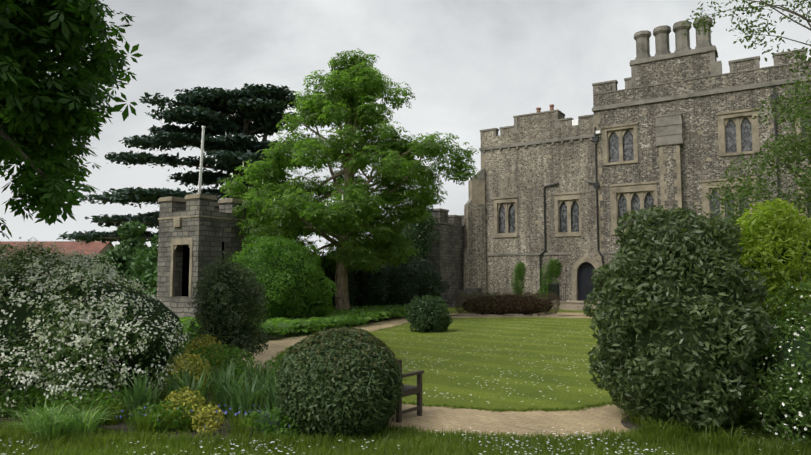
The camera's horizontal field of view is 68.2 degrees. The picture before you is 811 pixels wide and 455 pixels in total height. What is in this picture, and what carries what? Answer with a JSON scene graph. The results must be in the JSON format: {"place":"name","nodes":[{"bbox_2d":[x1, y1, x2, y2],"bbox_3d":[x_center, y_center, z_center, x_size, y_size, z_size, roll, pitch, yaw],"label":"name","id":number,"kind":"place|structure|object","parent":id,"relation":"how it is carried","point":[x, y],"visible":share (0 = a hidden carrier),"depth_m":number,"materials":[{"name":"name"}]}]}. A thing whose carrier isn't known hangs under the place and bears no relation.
{"place":"outdoors","nodes":[
{"label":"outdoors","id":0,"kind":"place"},
{"bbox_2d":[0,231,113,267],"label":"tiled roof","id":1,"kind":"structure","parent":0,"point":[93,247],"depth_m":104.62,"materials":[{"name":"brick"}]},
{"bbox_2d":[0,315,747,441],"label":"flower bed soil","id":2,"kind":"structure","parent":0,"point":[224,431],"depth_m":8.45,"materials":[{"name":"brown soil"}]},
{"bbox_2d":[0,237,190,416],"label":"choisya shrub","id":3,"kind":"object","parent":2,"relation":"on","point":[79,325],"visible":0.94,"depth_m":9.41,"materials":[{"name":"grey plant"}]},
{"bbox_2d":[0,328,306,442],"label":"bed plants","id":4,"kind":"object","parent":2,"relation":"on","point":[238,398],"visible":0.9,"depth_m":8.48,"materials":[{"name":"green plant"}]},
{"bbox_2d":[157,126,246,318],"bbox_3d":[-8.871,-0.143,26.182,2.660,8.626,2.710,-3,-5,31],"label":"turret","id":5,"kind":"object","parent":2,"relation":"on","point":[198,231],"visible":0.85,"depth_m":25.22,"materials":[{"name":"stone"}]},
{"bbox_2d":[187,250,267,363],"bbox_3d":[-3.802,1.845,13.000,1.659,2.700,1.797,-3,-5,34],"label":"pittosporum shrub","id":6,"kind":"object","parent":2,"relation":"on","point":[233,301],"visible":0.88,"depth_m":12.62,"materials":[{"name":"green plant"}]},
{"bbox_2d":[226,234,336,320],"bbox_3d":[-5.163,2.302,24.113,4.424,4.090,3.983,4,-6,-45],"label":"privet shrub","id":7,"kind":"object","parent":2,"relation":"on","point":[288,278],"visible":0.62,"depth_m":22.95,"materials":[{"name":"green plant"}]},
{"bbox_2d":[179,303,407,339],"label":"ground cover plants","id":8,"kind":"object","parent":2,"relation":"on","point":[351,316],"visible":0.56,"depth_m":22.53,"materials":[{"name":"green plant"}]},
{"bbox_2d":[219,48,479,310],"bbox_3d":[-2.933,-2.213,28.877,10.770,13.293,10.637,-4,-6,43],"label":"horse chestnut tree","id":9,"kind":"object","parent":2,"relation":"on","point":[355,83],"visible":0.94,"depth_m":27.96,"materials":[{"name":"green plant"}]},
{"bbox_2d":[455,292,559,315],"bbox_3d":[5.219,3.913,30.677,5.411,1.278,0.896,0,-5,0],"label":"beech hedge","id":10,"kind":"object","parent":2,"relation":"on","point":[502,304],"visible":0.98,"depth_m":30.42,"materials":[{"name":"black plant"}]},
{"bbox_2d":[457,314,564,316],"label":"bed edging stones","id":11,"kind":"object","parent":2,"relation":"on","point":[504,315],"visible":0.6,"depth_m":30.04,"materials":[{"name":"stone"}]},
{"bbox_2d":[583,205,774,433],"bbox_3d":[3.727,1.288,8.413,2.454,3.276,2.355,0,-5,1],"label":"laurel bush","id":12,"kind":"object","parent":2,"relation":"on","point":[678,312],"visible":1,"depth_m":7.73,"materials":[{"name":"green plant"}]},
{"bbox_2d":[0,307,810,454],"bbox_3d":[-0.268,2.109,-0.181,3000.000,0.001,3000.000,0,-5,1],"label":"ground","id":13,"kind":"structure","parent":0,"point":[452,310],"depth_m":7.66,"materials":[{"name":"green plant"}]},
{"bbox_2d":[0,0,142,251],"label":"chestnut tree","id":14,"kind":"object","parent":13,"relation":"on","point":[45,121],"visible":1,"depth_m":9.75,"materials":[{"name":"green plant"}]},
{"bbox_2d":[93,220,152,282],"bbox_3d":[-18.936,2.370,40.612,6.357,5.899,5.684,0,-5,1],"label":"shrub","id":15,"kind":"object","parent":13,"relation":"on","point":[121,256],"visible":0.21,"depth_m":39.81,"materials":[{"name":"green plant"}]},
{"bbox_2d":[118,231,158,291],"bbox_3d":[-14.729,2.475,36.118,4.876,4.989,4.741,0,-5,1],"label":"shrub","id":16,"kind":"object","parent":13,"relation":"on","point":[148,261],"visible":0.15,"depth_m":35.29,"materials":[{"name":"green plant"}]},
{"bbox_2d":[141,265,157,298],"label":"shrub","id":17,"kind":"object","parent":13,"relation":"on","point":[152,274],"visible":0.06,"depth_m":33.44,"materials":[{"name":"green plant"}]},
{"bbox_2d":[56,83,312,251],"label":"cedar tree","id":18,"kind":"object","parent":13,"relation":"on","point":[256,109],"visible":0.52,"depth_m":51.11,"materials":[{"name":"green plant"}]},
{"bbox_2d":[249,253,395,305],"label":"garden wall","id":19,"kind":"structure","parent":13,"relation":"on","point":[350,270],"depth_m":31.74,"materials":[{"name":"stone"}]},
{"bbox_2d":[377,203,439,271],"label":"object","id":20,"kind":"object","parent":19,"relation":"on","point":[416,234],"visible":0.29,"depth_m":37.80,"materials":[{"name":"green plant"}]},
{"bbox_2d":[273,326,405,439],"bbox_3d":[-0.879,2.146,8.169,1.782,1.583,1.780,0,-5,1],"label":"round bush","id":21,"kind":"object","parent":13,"relation":"on","point":[347,381],"visible":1,"depth_m":7.56,"materials":[{"name":"green plant"}]},
{"bbox_2d":[313,255,448,308],"bbox_3d":[-2.112,3.206,32.736,10.244,3.510,2.910,3,-6,-35],"label":"holly hedge","id":22,"kind":"object","parent":13,"relation":"on","point":[399,285],"visible":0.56,"depth_m":33.13,"materials":[{"name":"green plant"}]},
{"bbox_2d":[0,427,798,454],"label":"lawn daisies","id":23,"kind":"object","parent":13,"relation":"on","point":[443,434],"visible":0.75,"depth_m":7.17,"materials":[{"name":"white plant"}]},
{"bbox_2d":[424,17,810,310],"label":"manor house","id":24,"kind":"structure","parent":13,"relation":"on","point":[679,127],"depth_m":37.18,"materials":[{"name":"stone"}]},
{"bbox_2d":[510,258,561,298],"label":"climbing plants","id":25,"kind":"object","parent":24,"relation":"attached to","point":[550,266],"depth_m":38.98,"materials":[{"name":"green plant"}]},
{"bbox_2d":[609,390,810,451],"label":"bed grasses","id":26,"kind":"object","parent":13,"relation":"on","point":[665,429],"visible":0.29,"depth_m":7.54,"materials":[{"name":"green plant"}]},
{"bbox_2d":[681,0,810,214],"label":"tree branches","id":27,"kind":"object","parent":13,"relation":"on","point":[804,144],"visible":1,"depth_m":10.14,"materials":[{"name":"green plant"}]},
{"bbox_2d":[704,70,810,233],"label":"tree","id":28,"kind":"object","parent":13,"relation":"on","point":[763,164],"visible":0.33,"depth_m":15.50,"materials":[{"name":"green plant"}]},
{"bbox_2d":[715,197,810,447],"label":"border shrubs","id":29,"kind":"object","parent":13,"relation":"on","point":[776,251],"visible":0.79,"depth_m":8.36,"materials":[{"name":"green plant"}]},
{"bbox_2d":[0,0,810,255],"label":"sky","id":30,"kind":"structure","parent":0,"point":[470,67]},
{"bbox_2d":[279,317,611,410],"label":"lawn","id":31,"kind":"structure","parent":0,"point":[452,380],"depth_m":14.60,"materials":[{"name":"green plant"}]},
{"bbox_2d":[405,294,452,332],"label":"round shrub","id":32,"kind":"object","parent":31,"relation":"on","point":[427,314],"visible":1,"depth_m":21.95,"materials":[{"name":"green plant"}]},
{"bbox_2d":[377,317,594,401],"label":"lawn daisies","id":33,"kind":"object","parent":31,"relation":"on","point":[485,366],"visible":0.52,"depth_m":14.01,"materials":[{"name":"white plant"}]},
{"bbox_2d":[173,312,749,438],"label":"gravel path","id":34,"kind":"structure","parent":0,"point":[588,421],"depth_m":8.78,"materials":[{"name":"beige gravel"}]},
{"bbox_2d":[396,359,423,422],"bbox_3d":[-0.499,2.398,9.253,1.510,0.880,0.600,-3,-6,37],"label":"garden bench","id":35,"kind":"object","parent":34,"relation":"on","point":[408,390],"visible":0.23,"depth_m":8.85,"materials":[{"name":"brown wood"}]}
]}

